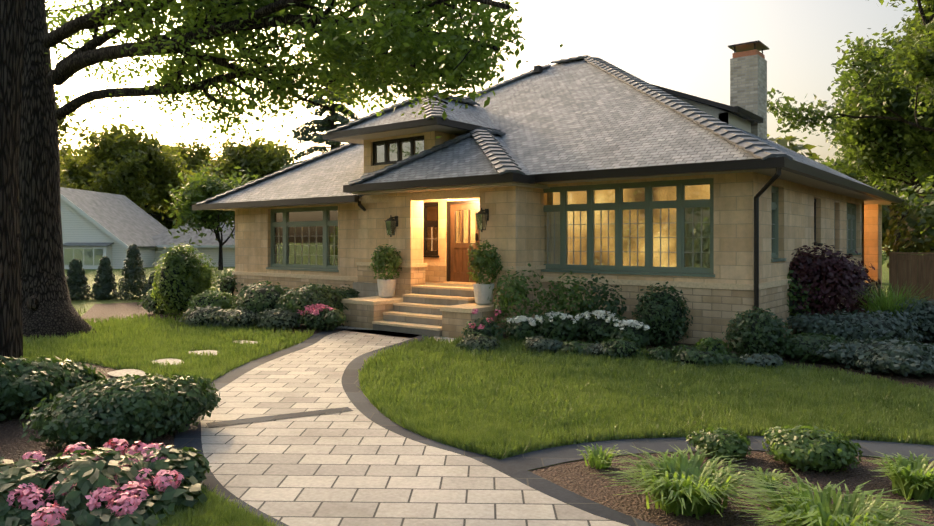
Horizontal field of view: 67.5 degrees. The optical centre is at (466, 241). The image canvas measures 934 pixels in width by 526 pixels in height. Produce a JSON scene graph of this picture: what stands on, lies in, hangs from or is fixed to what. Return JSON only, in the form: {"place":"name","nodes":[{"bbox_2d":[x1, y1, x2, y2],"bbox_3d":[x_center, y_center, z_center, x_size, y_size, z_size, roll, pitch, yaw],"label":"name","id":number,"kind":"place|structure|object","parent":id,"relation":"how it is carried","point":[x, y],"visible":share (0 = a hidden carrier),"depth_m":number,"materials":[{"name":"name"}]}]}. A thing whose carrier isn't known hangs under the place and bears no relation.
{"place":"outdoors","nodes":[
{"label":"outdoors","id":0,"kind":"place"},
{"bbox_2d":[0,244,933,525],"bbox_3d":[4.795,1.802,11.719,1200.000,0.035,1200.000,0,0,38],"label":"paving","id":1,"kind":"structure","parent":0,"point":[304,432],"depth_m":5.79,"materials":[{"name":"beige stone"}]},
{"bbox_2d":[353,282,474,336],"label":"house steps","id":2,"kind":"structure","parent":1,"relation":"on","point":[367,289],"depth_m":14.48,"materials":[{"name":"beige stone"}]},
{"bbox_2d":[377,279,494,304],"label":"plant pots","id":3,"kind":"object","parent":2,"relation":"on","point":[482,291],"visible":0.9,"depth_m":13.66,"materials":[{"name":"white ceramic"}]},
{"bbox_2d":[0,0,933,525],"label":"garden plants","id":4,"kind":"object","parent":1,"relation":"on","point":[74,406],"visible":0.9,"depth_m":10.17,"materials":[{"name":"green plant"}]},
{"bbox_2d":[23,306,933,525],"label":"grass blades","id":5,"kind":"object","parent":1,"relation":"on","point":[488,422],"depth_m":8.25,"materials":[{"name":"green plant"}]},
{"bbox_2d":[55,0,933,304],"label":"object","id":6,"kind":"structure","parent":1,"relation":"on","point":[119,192],"depth_m":47.52,"materials":[{"name":"green plant"}]},
{"bbox_2d":[234,265,864,347],"bbox_3d":[2.149,1.194,16.072,18.166,1.250,8.632,0,0,2],"label":"house foundation","id":7,"kind":"object","parent":1,"relation":"on","point":[713,312],"visible":0.17,"depth_m":13.25,"materials":[{"name":"beige stone"}]},
{"bbox_2d":[235,131,881,296],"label":"house wall","id":8,"kind":"structure","parent":7,"relation":"on","point":[513,232],"depth_m":14.39,"materials":[{"name":"beige stone"}]},
{"bbox_2d":[386,214,486,234],"bbox_3d":[-0.697,-0.343,14.702,2.696,0.386,0.170,0,0,38],"label":"wall lantern","id":9,"kind":"object","parent":8,"relation":"attached to","point":[390,225],"visible":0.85,"depth_m":14.01,"materials":[{"name":"black metal"}]},
{"bbox_2d":[450,203,478,282],"bbox_3d":[-0.034,0.037,16.034,0.870,1.795,0.050,0,0,38],"label":"house door","id":10,"kind":"structure","parent":8,"relation":"in","point":[459,260],"depth_m":16.08,"materials":[{"name":"brown wood"}]},
{"bbox_2d":[205,59,874,203],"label":"house roof","id":11,"kind":"structure","parent":8,"relation":"on","point":[577,115],"depth_m":16.14,"materials":[{"name":"grey tile"}]},
{"bbox_2d":[196,55,792,205],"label":"roof ridge tiles","id":12,"kind":"object","parent":11,"relation":"on","point":[501,160],"visible":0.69,"depth_m":15.82,"materials":[{"name":"grey tile"}]},
{"bbox_2d":[192,40,906,311],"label":"roof trim","id":13,"kind":"structure","parent":11,"relation":"attached to","point":[792,166],"depth_m":15.19,"materials":[{"name":"black metal"}]},
{"bbox_2d":[730,54,766,139],"bbox_3d":[8.034,-3.431,19.937,0.750,3.500,0.900,0,0,38],"label":"house chimney","id":14,"kind":"object","parent":11,"relation":"on","point":[748,83],"visible":0.43,"depth_m":19.59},
{"bbox_2d":[733,49,764,58],"bbox_3d":[8.034,-5.261,19.937,0.650,0.160,0.800,0,0,38],"label":"chimney pot","id":15,"kind":"object","parent":14,"relation":"on","point":[746,53],"visible":0.43,"depth_m":19.64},
{"bbox_2d":[233,188,879,330],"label":"stone trim","id":16,"kind":"structure","parent":8,"relation":"attached to","point":[443,195],"depth_m":14.36,"materials":[{"name":"beige stone"}]},
{"bbox_2d":[266,178,861,276],"bbox_3d":[2.712,-0.171,15.835,16.576,1.880,7.499,0,0,0],"label":"window frame","id":17,"kind":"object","parent":8,"relation":"attached to","point":[680,203],"depth_m":13.38,"materials":[{"name":"green wood"}]},
{"bbox_2d":[274,139,852,267],"bbox_3d":[2.706,-0.921,15.895,16.134,3.070,7.167,0,0,0],"label":"window glass","id":18,"kind":"object","parent":17,"relation":"in","point":[306,255],"visible":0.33,"depth_m":14.33,"materials":[{"name":"clear glass"}]},
{"bbox_2d":[45,0,925,243],"label":"sky","id":19,"kind":"structure","parent":0,"point":[677,45],"materials":[{"name":"white"}]},
{"bbox_2d":[390,207,709,267],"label":"house curtains","id":20,"kind":"object","parent":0,"point":[689,228],"depth_m":12.62,"materials":[{"name":"beige fabric"}]},
{"bbox_2d":[214,94,896,210],"bbox_3d":[2.870,-2.551,21.274,15.900,3.220,15.130,0,0,38],"label":"gutter","id":21,"kind":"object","parent":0,"point":[729,118],"depth_m":16.09,"materials":[{"name":"black metal"}]},
{"bbox_2d":[274,207,853,267],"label":"house muntins","id":22,"kind":"object","parent":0,"point":[580,251],"visible":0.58,"depth_m":13.54,"materials":[{"name":"green wood"}]},
{"bbox_2d":[553,185,709,266],"bbox_3d":[2.630,-0.786,16.359,15.410,3.610,7.238,0,0,0],"label":"house interior","id":23,"kind":"object","parent":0,"point":[660,197],"depth_m":13.89,"materials":[{"name":"yellow"}]}
]}

